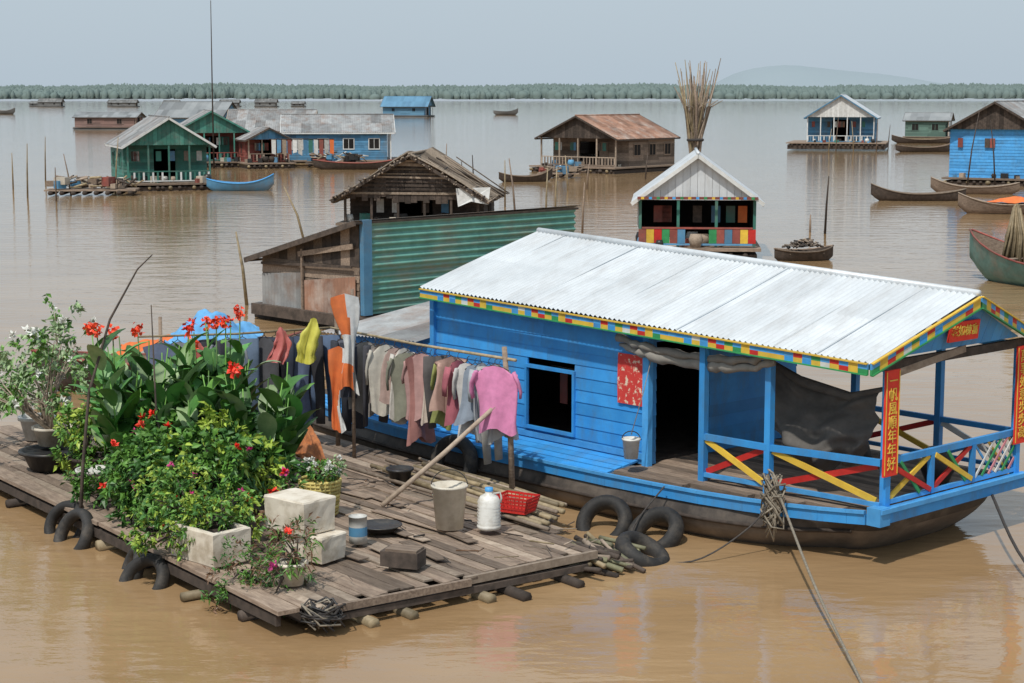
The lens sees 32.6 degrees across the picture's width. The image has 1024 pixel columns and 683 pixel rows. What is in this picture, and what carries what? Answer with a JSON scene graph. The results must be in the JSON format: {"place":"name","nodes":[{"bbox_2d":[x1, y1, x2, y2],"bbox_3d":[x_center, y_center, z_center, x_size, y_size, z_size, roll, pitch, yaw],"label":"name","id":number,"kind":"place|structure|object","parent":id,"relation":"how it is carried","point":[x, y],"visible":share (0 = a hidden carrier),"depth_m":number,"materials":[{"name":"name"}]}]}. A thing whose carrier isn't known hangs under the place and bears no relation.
{"place":"outdoors","nodes":[
{"label":"outdoors","id":0,"kind":"place"},
{"bbox_2d":[0,98,1023,682],"bbox_3d":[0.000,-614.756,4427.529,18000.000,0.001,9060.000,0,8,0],"label":"water","id":1,"kind":"structure","parent":0,"point":[944,606],"depth_m":25.95,"materials":[{"name":"liquid"}]},
{"bbox_2d":[53,508,94,549],"bbox_3d":[-6.120,2.716,24.476,0.472,0.748,0.809,-7,11,-41],"label":"tyre","id":2,"kind":"object","parent":1,"relation":"on","point":[69,520],"visible":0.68,"depth_m":24.42,"materials":[{"name":"rubber"}]},
{"bbox_2d":[44,175,143,194],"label":"floating platform","id":3,"kind":"structure","parent":1,"relation":"on","point":[85,185],"depth_m":109.40,"materials":[{"name":"brown wood"}]},
{"bbox_2d":[72,112,145,129],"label":"floating house","id":4,"kind":"structure","parent":1,"relation":"on","point":[105,120],"depth_m":320.22,"materials":[{"name":"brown wood"}]},
{"bbox_2d":[119,553,169,589],"bbox_3d":[-4.725,3.096,22.493,0.798,0.702,0.543,6,10,38],"label":"tyre","id":5,"kind":"object","parent":1,"relation":"on","point":[134,566],"visible":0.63,"depth_m":22.51,"materials":[{"name":"rubber"}]},
{"bbox_2d":[105,115,216,191],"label":"floating house","id":6,"kind":"structure","parent":1,"relation":"on","point":[160,153],"depth_m":116.37,"materials":[{"name":"green wood"}]},
{"bbox_2d":[31,331,301,391],"bbox_3d":[-7.199,0.422,37.621,6.041,1.352,1.564,-2,8,-12],"label":"canoe","id":7,"kind":"object","parent":1,"relation":"on","point":[65,382],"visible":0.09,"depth_m":36.90,"materials":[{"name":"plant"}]},
{"bbox_2d":[164,309,263,343],"bbox_3d":[-6.396,-0.236,37.581,2.095,0.922,1.853,-1,8,-6],"label":"tarpaulin","id":8,"kind":"object","parent":7,"relation":"on","point":[245,326],"visible":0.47,"depth_m":37.43,"materials":[{"name":"plastic"}]},
{"bbox_2d":[154,101,236,122],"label":"floating house","id":9,"kind":"structure","parent":1,"relation":"on","point":[179,111],"depth_m":257.89,"materials":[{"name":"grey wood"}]},
{"bbox_2d":[180,109,249,167],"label":"floating house","id":10,"kind":"structure","parent":1,"relation":"on","point":[226,150],"depth_m":153.41,"materials":[{"name":"green wood"}]},
{"bbox_2d":[206,173,273,190],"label":"rowing boat","id":11,"kind":"object","parent":1,"relation":"on","point":[266,183],"visible":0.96,"depth_m":115.16,"materials":[{"name":"blue paint"}]},
{"bbox_2d":[235,126,295,168],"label":"floating house","id":12,"kind":"structure","parent":1,"relation":"on","point":[255,148],"depth_m":151.00,"materials":[{"name":"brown wood"}]},
{"bbox_2d":[271,139,333,155],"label":"laundry line","id":13,"kind":"object","parent":12,"relation":"attached to","point":[305,144],"visible":1,"depth_m":150.38,"materials":[{"name":"fabric"}]},
{"bbox_2d":[226,109,317,133],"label":"floating house","id":14,"kind":"structure","parent":1,"relation":"on","point":[249,119],"depth_m":161.62,"materials":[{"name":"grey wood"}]},
{"bbox_2d":[0,417,602,627],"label":"raft","id":15,"kind":"object","parent":1,"relation":"on","point":[470,559],"visible":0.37,"depth_m":22.79,"materials":[{"name":"brown wood"}]},
{"bbox_2d":[17,413,55,440],"bbox_3d":[-8.163,1.477,30.144,0.648,0.400,0.648,0,8,0],"label":"plant pot","id":16,"kind":"object","parent":15,"relation":"on","point":[27,422],"visible":0.38,"depth_m":29.94,"materials":[{"name":"white plastic"}]},
{"bbox_2d":[0,293,88,418],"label":"flowering shrub","id":17,"kind":"object","parent":16,"relation":"in","point":[62,340],"visible":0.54,"depth_m":29.61,"materials":[{"name":"green plant"}]},
{"bbox_2d":[18,444,73,471],"bbox_3d":[-7.317,1.856,27.806,0.994,0.300,0.994,0,8,0],"label":"basin","id":18,"kind":"object","parent":15,"relation":"on","point":[37,458],"visible":0.66,"depth_m":27.52,"materials":[{"name":"black plastic"}]},
{"bbox_2d":[31,423,67,446],"bbox_3d":[-7.358,1.498,27.978,0.605,0.300,0.605,0,8,0],"label":"plant pot","id":19,"kind":"object","parent":18,"relation":"on","point":[46,438],"visible":0.65,"depth_m":27.78,"materials":[{"name":"concrete"}]},
{"bbox_2d":[0,315,106,428],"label":"flowering shrub","id":20,"kind":"object","parent":19,"relation":"in","point":[50,405],"visible":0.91,"depth_m":27.74,"materials":[{"name":"green plant"}]},
{"bbox_2d":[67,452,104,476],"bbox_3d":[-6.536,1.940,27.022,0.605,0.350,0.605,0,8,0],"label":"plant pot","id":21,"kind":"object","parent":15,"relation":"on","point":[74,462],"visible":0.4,"depth_m":26.85,"materials":[{"name":"brown plastic"}]},
{"bbox_2d":[47,402,110,474],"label":"potted plant","id":22,"kind":"object","parent":21,"relation":"in","point":[72,438],"visible":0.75,"depth_m":26.83,"materials":[{"name":"green plant"}]},
{"bbox_2d":[60,455,130,508],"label":"potted plant","id":23,"kind":"object","parent":15,"relation":"on","point":[89,492],"visible":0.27,"depth_m":25.16,"materials":[{"name":"green plant"}]},
{"bbox_2d":[68,322,152,464],"bbox_3d":[-5.923,0.859,26.444,1.615,2.479,1.779,0,8,0],"label":"canna plant","id":24,"kind":"object","parent":15,"relation":"on","point":[137,381],"visible":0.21,"depth_m":26.43,"materials":[{"name":"green plant"}]},
{"bbox_2d":[79,255,151,519],"bbox_3d":[-5.704,0.689,25.024,1.341,3.809,0.208,-8,11,-44],"label":"bent pole","id":25,"kind":"object","parent":15,"relation":"on","point":[86,424],"visible":1,"depth_m":24.80,"materials":[{"name":"brown wood"}]},
{"bbox_2d":[93,409,184,540],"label":"flowering shrub","id":26,"kind":"object","parent":15,"relation":"on","point":[139,445],"visible":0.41,"depth_m":23.97,"materials":[{"name":"green plant"}]},
{"bbox_2d":[96,322,199,412],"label":"canna plant","id":27,"kind":"object","parent":15,"relation":"on","point":[136,330],"visible":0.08,"depth_m":27.38,"materials":[{"name":"red plant"}]},
{"bbox_2d":[141,316,270,440],"bbox_3d":[-4.460,0.862,25.589,1.966,2.411,1.830,0,8,0],"label":"canna plant","id":28,"kind":"object","parent":15,"relation":"on","point":[192,404],"visible":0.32,"depth_m":25.40,"materials":[{"name":"green plant"}]},
{"bbox_2d":[169,517,250,567],"bbox_3d":[-3.843,2.542,22.327,0.948,0.444,0.597,8,11,44],"label":"foam box","id":29,"kind":"object","parent":15,"relation":"on","point":[204,547],"visible":0.68,"depth_m":22.04,"materials":[{"name":"white plastic"}]},
{"bbox_2d":[119,456,266,563],"bbox_3d":[-3.990,2.167,22.485,1.934,1.410,1.594,0,8,0],"label":"flowering shrub","id":30,"kind":"object","parent":29,"relation":"in","point":[190,503],"visible":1,"depth_m":22.30,"materials":[{"name":"green plant"}]},
{"bbox_2d":[167,304,279,416],"bbox_3d":[-4.488,0.786,26.502,1.810,2.605,1.794,-4,9,-28],"label":"canna plant","id":31,"kind":"object","parent":15,"relation":"on","point":[236,352],"visible":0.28,"depth_m":26.55,"materials":[{"name":"green plant"}]},
{"bbox_2d":[199,535,283,613],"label":"potted plant","id":32,"kind":"object","parent":15,"relation":"on","point":[244,573],"visible":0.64,"depth_m":21.26,"materials":[{"name":"green plant"}]},
{"bbox_2d":[182,401,303,509],"bbox_3d":[-3.842,1.617,24.615,1.793,1.507,1.324,3,8,18],"label":"flowering shrub","id":33,"kind":"object","parent":15,"relation":"on","point":[273,467],"visible":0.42,"depth_m":24.40,"materials":[{"name":"green plant"}]},
{"bbox_2d":[190,361,320,497],"bbox_3d":[-3.721,1.271,25.255,1.940,2.094,1.542,0,8,0],"label":"canna plant","id":34,"kind":"object","parent":15,"relation":"on","point":[280,419],"visible":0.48,"depth_m":25.22,"materials":[{"name":"green plant"}]},
{"bbox_2d":[252,431,305,483],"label":"potted plant","id":35,"kind":"object","parent":15,"relation":"on","point":[304,474],"visible":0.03,"depth_m":26.91,"materials":[{"name":"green plant"}]},
{"bbox_2d":[296,425,332,471],"bbox_3d":[-3.163,1.583,26.570,0.804,0.758,0.641,8,11,43],"label":"cloth","id":36,"kind":"object","parent":35,"relation":"on","point":[309,445],"visible":0.38,"depth_m":26.57,"materials":[{"name":"fabric"}]},
{"bbox_2d":[236,512,324,616],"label":"potted plant","id":37,"kind":"object","parent":15,"relation":"on","point":[274,568],"visible":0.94,"depth_m":21.04,"materials":[{"name":"green plant"}]},
{"bbox_2d":[284,529,345,563],"bbox_3d":[-2.517,2.591,22.395,0.660,0.346,0.476,6,10,35],"label":"foam box","id":38,"kind":"object","parent":15,"relation":"on","point":[333,542],"visible":0.6,"depth_m":22.20,"materials":[{"name":"plastic"}]},
{"bbox_2d":[264,488,335,536],"bbox_3d":[-2.714,2.181,22.439,0.757,0.446,0.561,7,10,40],"label":"foam box","id":39,"kind":"object","parent":38,"relation":"on","point":[287,504],"visible":0.84,"depth_m":22.27,"materials":[{"name":"plastic"}]},
{"bbox_2d":[298,475,341,515],"bbox_3d":[-2.711,2.185,24.783,0.624,0.516,0.619,0,8,0],"label":"basket","id":40,"kind":"object","parent":15,"relation":"on","point":[332,488],"visible":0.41,"depth_m":24.57,"materials":[{"name":"wicker"}]},
{"bbox_2d":[290,454,347,483],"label":"flowering shrub","id":41,"kind":"object","parent":40,"relation":"in","point":[329,468],"visible":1,"depth_m":24.61,"materials":[{"name":"white plant"}]},
{"bbox_2d":[299,596,345,632],"bbox_3d":[-2.198,3.176,20.381,0.569,0.351,0.494,0,8,0],"label":"rope tangle","id":42,"kind":"object","parent":15,"relation":"attached to","point":[325,616],"visible":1,"depth_m":20.25,"materials":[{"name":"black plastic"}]},
{"bbox_2d":[351,289,355,457],"bbox_3d":[-2.594,0.539,28.624,0.056,2.800,0.055,-3,9,-22],"label":"wooden pole","id":43,"kind":"object","parent":15,"relation":"on","point":[353,422],"visible":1,"depth_m":28.71,"materials":[{"name":"brown wood"}]},
{"bbox_2d":[330,293,359,395],"bbox_3d":[-2.692,0.061,28.473,0.451,1.690,0.222,-5,9,-33],"label":"garment","id":44,"kind":"object","parent":43,"relation":"hanging from","point":[345,309],"visible":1,"depth_m":28.42,"materials":[{"name":"orange fabric"}]},
{"bbox_2d":[349,514,366,544],"bbox_3d":[-2.027,2.470,23.068,0.250,0.360,0.246,0,8,0],"label":"paint can","id":45,"kind":"object","parent":15,"relation":"on","point":[357,529],"visible":1,"depth_m":22.97,"materials":[{"name":"white plastic"}]},
{"bbox_2d":[380,544,425,569],"bbox_3d":[-1.364,2.691,21.959,0.500,0.230,0.300,3,8,18],"label":"wood block","id":46,"kind":"object","parent":15,"relation":"on","point":[403,556],"depth_m":21.84,"materials":[{"name":"wood"}]},
{"bbox_2d":[380,407,494,506],"bbox_3d":[-0.987,1.597,25.535,2.024,1.490,0.080,-4,9,-26],"label":"wooden pole","id":47,"kind":"object","parent":15,"relation":"on","point":[424,469],"visible":1,"depth_m":25.46,"materials":[{"name":"brown wood"}]},
{"bbox_2d":[343,464,549,530],"bbox_3d":[-1.131,2.247,25.811,0.065,0.076,5.287,-6,10,-37],"label":"bamboo pole","id":48,"kind":"object","parent":15,"relation":"on","point":[530,523],"visible":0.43,"depth_m":25.94,"materials":[{"name":"brown wood"}]},
{"bbox_2d":[431,469,467,530],"bbox_3d":[-0.849,2.134,23.791,0.513,0.804,0.504,0,8,0],"label":"bucket","id":49,"kind":"object","parent":15,"relation":"on","point":[449,499],"visible":1,"depth_m":23.65,"materials":[{"name":"beige plastic"}]},
{"bbox_2d":[408,477,542,524],"bbox_3d":[-0.741,2.282,25.559,0.135,0.103,3.884,-6,10,-35],"label":"bamboo pole","id":50,"kind":"object","parent":15,"relation":"on","point":[428,486],"visible":0.41,"depth_m":25.24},
{"bbox_2d":[496,490,539,514],"bbox_3d":[0.070,2.258,24.507,0.541,0.230,0.392,5,9,30],"label":"basket","id":51,"kind":"object","parent":50,"relation":"on","point":[528,507],"visible":0.86,"depth_m":24.40,"materials":[{"name":"red plastic"}]},
{"bbox_2d":[477,487,501,530],"bbox_3d":[-0.312,2.256,23.761,0.326,0.570,0.326,8,11,44],"label":"plastic jug","id":52,"kind":"object","parent":15,"relation":"on","point":[489,501],"visible":1,"depth_m":23.65,"materials":[{"name":"white plastic"}]},
{"bbox_2d":[502,346,514,488],"bbox_3d":[-0.050,1.191,25.953,0.203,2.254,0.090,0,8,0],"label":"wooden pole","id":53,"kind":"object","parent":15,"relation":"on","point":[510,443],"visible":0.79,"depth_m":25.99,"materials":[{"name":"brown wood"}]},
{"bbox_2d":[330,327,516,361],"bbox_3d":[-1.494,0.024,27.650,0.067,0.097,5.052,-6,10,-38],"label":"wooden pole","id":54,"kind":"object","parent":53,"relation":"attached to","point":[441,348],"visible":1,"depth_m":27.25,"materials":[{"name":"brown wood"}]},
{"bbox_2d":[139,326,330,337],"bbox_3d":[-4.591,-0.150,29.159,3.196,0.084,0.040,-2,8,-17],"label":"wooden pole","id":55,"kind":"object","parent":54,"relation":"attached to","point":[241,333],"visible":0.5,"depth_m":29.14,"materials":[{"name":"brown wood"}]},
{"bbox_2d":[227,332,259,413],"bbox_3d":[-4.493,0.649,29.297,0.559,1.636,0.118,0,8,0],"label":"garment","id":56,"kind":"object","parent":55,"relation":"hanging from","point":[252,349],"visible":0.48,"depth_m":29.22,"materials":[{"name":"fabric"}]},
{"bbox_2d":[258,331,284,392],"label":"garment","id":57,"kind":"object","parent":55,"relation":"hanging from","point":[266,345],"visible":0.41,"depth_m":29.30,"materials":[{"name":"fabric"}]},
{"bbox_2d":[266,327,291,364],"bbox_3d":[-3.850,0.064,28.887,0.356,0.616,0.376,7,11,41],"label":"plastic bag","id":58,"kind":"object","parent":55,"relation":"hanging from","point":[281,347],"visible":0.98,"depth_m":28.84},
{"bbox_2d":[290,331,313,424],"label":"garment","id":59,"kind":"object","parent":55,"relation":"hanging from","point":[301,368],"visible":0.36,"depth_m":29.55,"materials":[{"name":"fabric"}]},
{"bbox_2d":[296,318,320,364],"bbox_3d":[-3.381,-0.009,28.973,0.383,0.763,0.385,3,9,22],"label":"plastic bag","id":60,"kind":"object","parent":55,"relation":"hanging from","point":[307,343],"visible":1,"depth_m":28.95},
{"bbox_2d":[297,334,324,427],"bbox_3d":[-3.395,0.630,29.630,0.583,1.713,0.116,5,9,31],"label":"garment","id":61,"kind":"object","parent":55,"relation":"hanging from","point":[317,365],"visible":0.44,"depth_m":29.54,"materials":[{"name":"fabric"}]},
{"bbox_2d":[310,329,340,421],"bbox_3d":[-3.188,0.563,29.686,0.619,1.598,0.124,1,8,4],"label":"garment","id":62,"kind":"object","parent":55,"relation":"hanging from","point":[327,339],"visible":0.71,"depth_m":29.66,"materials":[{"name":"fabric"}]},
{"bbox_2d":[328,346,345,433],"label":"garment","id":63,"kind":"object","parent":54,"relation":"hanging from","point":[335,360],"visible":1,"depth_m":28.61,"materials":[{"name":"orange fabric"}]},
{"bbox_2d":[348,336,375,416],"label":"garment","id":64,"kind":"object","parent":54,"relation":"hanging from","point":[359,401],"visible":0.35,"depth_m":28.88,"materials":[{"name":"grey fabric"}]},
{"bbox_2d":[365,339,393,416],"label":"garment","id":65,"kind":"object","parent":54,"relation":"hanging from","point":[374,362],"visible":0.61,"depth_m":28.38,"materials":[{"name":"beige fabric"}]},
{"bbox_2d":[385,346,414,421],"bbox_3d":[-1.651,0.678,27.930,0.726,1.236,0.237,-1,8,-8],"label":"garment","id":66,"kind":"object","parent":54,"relation":"hanging from","point":[399,391],"visible":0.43,"depth_m":27.88,"materials":[{"name":"grey fabric"}]},
{"bbox_2d":[401,347,428,420],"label":"garment","id":67,"kind":"object","parent":54,"relation":"hanging from","point":[418,376],"visible":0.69,"depth_m":27.60,"materials":[{"name":"fabric"}]},
{"bbox_2d":[405,346,435,445],"bbox_3d":[-1.470,0.860,27.788,0.208,1.592,0.626,7,11,41],"label":"garment","id":68,"kind":"object","parent":54,"relation":"hanging from","point":[422,433],"visible":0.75,"depth_m":27.69,"materials":[{"name":"pink fabric"}]},
{"bbox_2d":[423,349,446,428],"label":"garment","id":69,"kind":"object","parent":54,"relation":"hanging from","point":[428,362],"visible":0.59,"depth_m":27.27,"materials":[{"name":"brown fabric"}]},
{"bbox_2d":[429,351,466,412],"bbox_3d":[-0.986,0.624,27.037,0.667,1.014,0.212,-4,9,-29],"label":"garment","id":70,"kind":"object","parent":54,"relation":"hanging from","point":[438,400],"visible":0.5,"depth_m":26.92,"materials":[{"name":"fabric"}]},
{"bbox_2d":[442,353,468,425],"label":"garment","id":71,"kind":"object","parent":54,"relation":"hanging from","point":[452,410],"visible":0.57,"depth_m":26.77,"materials":[{"name":"pink fabric"}]},
{"bbox_2d":[453,358,476,425],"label":"garment","id":72,"kind":"object","parent":54,"relation":"hanging from","point":[465,414],"visible":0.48,"depth_m":26.49,"materials":[{"name":"grey fabric"}]},
{"bbox_2d":[469,359,521,436],"bbox_3d":[-0.239,0.817,25.831,0.791,1.147,0.237,2,8,12],"label":"garment","id":73,"kind":"object","parent":54,"relation":"hanging from","point":[498,388],"visible":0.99,"depth_m":25.79,"materials":[{"name":"pink fabric"}]},
{"bbox_2d":[556,532,645,577],"bbox_3d":[1.135,2.844,23.334,1.166,0.357,1.377,-6,10,-37],"label":"bamboo bundle","id":74,"kind":"object","parent":15,"relation":"on","point":[610,556],"visible":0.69,"depth_m":23.05,"materials":[{"name":"brown wood"}]},
{"bbox_2d":[280,114,396,165],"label":"floating house","id":75,"kind":"structure","parent":1,"relation":"on","point":[364,134],"depth_m":157.09,"materials":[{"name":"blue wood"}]},
{"bbox_2d":[313,159,391,169],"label":"canoe","id":76,"kind":"object","parent":1,"relation":"on","point":[327,165],"visible":0.77,"depth_m":148.38,"materials":[{"name":"brown wood"}]},
{"bbox_2d":[380,96,435,116],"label":"floating house","id":77,"kind":"structure","parent":1,"relation":"on","point":[408,106],"depth_m":513.80,"materials":[{"name":"blue wood"}]},
{"bbox_2d":[243,205,579,326],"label":"floating shed","id":78,"kind":"structure","parent":1,"relation":"on","point":[382,266],"depth_m":47.22,"materials":[{"name":"green wood"}]},
{"bbox_2d":[329,147,508,225],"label":"floating house","id":79,"kind":"structure","parent":1,"relation":"on","point":[427,182],"depth_m":81.94,"materials":[{"name":"brown wood"}]},
{"bbox_2d":[0,82,1023,99],"bbox_3d":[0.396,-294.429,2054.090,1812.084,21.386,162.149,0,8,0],"label":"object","id":80,"kind":"object","parent":1,"relation":"on","point":[221,90],"visible":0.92,"depth_m":1992.81,"materials":[{"name":"green plant"}]},
{"bbox_2d":[576,495,632,535],"bbox_3d":[1.327,2.619,25.241,0.864,0.771,0.613,4,9,26],"label":"tyre","id":81,"kind":"object","parent":1,"relation":"on","point":[591,509],"visible":0.62,"depth_m":25.25,"materials":[{"name":"rubber"}]},
{"bbox_2d":[529,114,680,173],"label":"floating house","id":82,"kind":"structure","parent":1,"relation":"on","point":[614,143],"depth_m":143.68,"materials":[{"name":"brown wood"}]},
{"bbox_2d":[615,531,669,566],"bbox_3d":[1.762,2.860,23.666,0.760,0.542,0.791,0,8,0],"label":"tyre","id":83,"kind":"object","parent":1,"relation":"on","point":[655,549],"visible":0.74,"depth_m":23.56,"materials":[{"name":"rubber"}]},
{"bbox_2d":[628,506,683,547],"bbox_3d":[2.009,2.702,24.651,0.812,0.696,0.827,0,8,0],"label":"tyre","id":84,"kind":"object","parent":1,"relation":"on","point":[672,518],"visible":0.66,"depth_m":24.63,"materials":[{"name":"rubber"}]},
{"bbox_2d":[312,227,1023,548],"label":"houseboat","id":85,"kind":"object","parent":1,"relation":"on","point":[586,329],"visible":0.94,"depth_m":25.97,"materials":[{"name":"blue wood"}]},
{"bbox_2d":[431,434,477,474],"bbox_3d":[-0.918,1.919,27.928,0.889,0.872,0.388,6,10,36],"label":"tyre","id":86,"kind":"object","parent":85,"relation":"attached to","point":[466,446],"visible":0.49,"depth_m":27.73,"materials":[{"name":"rubber"}]},
{"bbox_2d":[524,363,575,436],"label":"window","id":87,"kind":"structure","parent":85,"relation":"in","point":[564,373],"depth_m":27.82,"materials":[{"name":"blue paint"}]},
{"bbox_2d":[760,469,786,541],"bbox_3d":[3.539,2.215,23.805,0.217,0.994,0.453,-7,11,-42],"label":"rope coil","id":88,"kind":"object","parent":85,"relation":"hanging from","point":[771,496],"visible":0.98,"depth_m":23.73,"materials":[{"name":"fabric"}]},
{"bbox_2d":[780,498,862,682],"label":"rope","id":89,"kind":"object","parent":88,"relation":"attached to","point":[823,604],"visible":1,"depth_m":20.90,"materials":[{"name":"fabric"}]},
{"bbox_2d":[751,356,881,471],"bbox_3d":[4.198,0.998,24.449,2.914,1.751,0.803,7,11,41],"label":"tarp","id":90,"kind":"object","parent":85,"relation":"hanging from","point":[811,414],"visible":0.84,"depth_m":24.35,"materials":[{"name":"grey fabric"}]},
{"bbox_2d":[630,147,764,257],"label":"floating house","id":91,"kind":"structure","parent":1,"relation":"on","point":[724,226],"depth_m":67.56,"materials":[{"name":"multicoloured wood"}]},
{"bbox_2d":[674,58,722,152],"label":"bamboo pole bundle","id":92,"kind":"object","parent":1,"relation":"on","point":[696,119],"visible":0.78,"depth_m":75.68,"materials":[{"name":"brown wood"}]},
{"bbox_2d":[774,245,833,260],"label":"canoe","id":93,"kind":"object","parent":1,"relation":"on","point":[815,254],"visible":0.85,"depth_m":66.32,"materials":[{"name":"brown wood"}]},
{"bbox_2d":[786,94,887,149],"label":"floating house","id":94,"kind":"structure","parent":1,"relation":"on","point":[845,113],"depth_m":200.61,"materials":[{"name":"white wood"}]},
{"bbox_2d":[871,183,966,200],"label":"canoe","id":95,"kind":"object","parent":1,"relation":"on","point":[879,193],"visible":0.84,"depth_m":104.08,"materials":[{"name":"brown wood"}]},
{"bbox_2d":[902,112,954,138],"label":"floating house","id":96,"kind":"structure","parent":1,"relation":"on","point":[926,125],"depth_m":246.62,"materials":[{"name":"green wood"}]},
{"bbox_2d":[931,177,1019,193],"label":"canoe","id":97,"kind":"object","parent":1,"relation":"on","point":[937,185],"visible":0.86,"depth_m":111.28,"materials":[{"name":"brown wood"}]},
{"bbox_2d":[942,100,1023,185],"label":"floating house","id":98,"kind":"structure","parent":1,"relation":"on","point":[1006,117],"depth_m":122.24,"materials":[{"name":"blue wood"}]},
{"bbox_2d":[958,192,1023,213],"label":"canoe","id":99,"kind":"object","parent":1,"relation":"on","point":[968,204],"visible":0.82,"depth_m":92.74,"materials":[{"name":"brown wood"}]},
{"bbox_2d":[969,228,1023,285],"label":"fishing boat","id":100,"kind":"object","parent":1,"relation":"on","point":[990,261],"visible":0.9,"depth_m":58.81,"materials":[{"name":"green wood"}]},
{"bbox_2d":[1002,204,1023,262],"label":"fish trap","id":101,"kind":"object","parent":100,"relation":"on","point":[1013,247],"visible":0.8,"depth_m":58.28,"materials":[{"name":"wicker"}]},
{"bbox_2d":[0,0,1023,86],"label":"sky","id":102,"kind":"structure","parent":0,"point":[45,43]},
{"bbox_2d":[711,65,941,86],"bbox_3d":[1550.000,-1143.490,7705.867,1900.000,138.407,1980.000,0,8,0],"label":"hill","id":103,"kind":"structure","parent":0,"point":[788,75],"depth_m":7199.02,"materials":[{"name":"grey"}]},
{"bbox_3d":[-5.513,2.104,25.674,0.756,0.400,0.756,0,8,0],"label":"plant pot","id":104,"kind":"object","parent":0,"visible":0},
{"bbox_2d":[73,317,207,455],"bbox_3d":[-5.572,0.814,25.692,1.963,2.376,1.667,-6,10,-37],"label":"canna plant","id":105,"kind":"object","parent":104,"relation":"in","point":[116,411],"visible":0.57,"depth_m":25.36,"materials":[{"name":"green plant"}]},
{"bbox_2d":[102,404,184,482],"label":"flowering shrub","id":106,"kind":"object","parent":104,"relation":"in","point":[142,413],"visible":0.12,"depth_m":25.04,"materials":[{"name":"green plant"}]},
{"bbox_3d":[-4.890,2.265,24.527,0.756,0.400,0.756,0,8,0],"label":"plant pot","id":107,"kind":"object","parent":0,"visible":0},
{"bbox_2d":[126,425,265,526],"bbox_3d":[-4.286,1.955,23.666,2.096,1.679,1.550,3,9,21],"label":"flowering shrub","id":108,"kind":"object","parent":107,"relation":"in","point":[190,445],"visible":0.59,"depth_m":23.48,"materials":[{"name":"green plant"}]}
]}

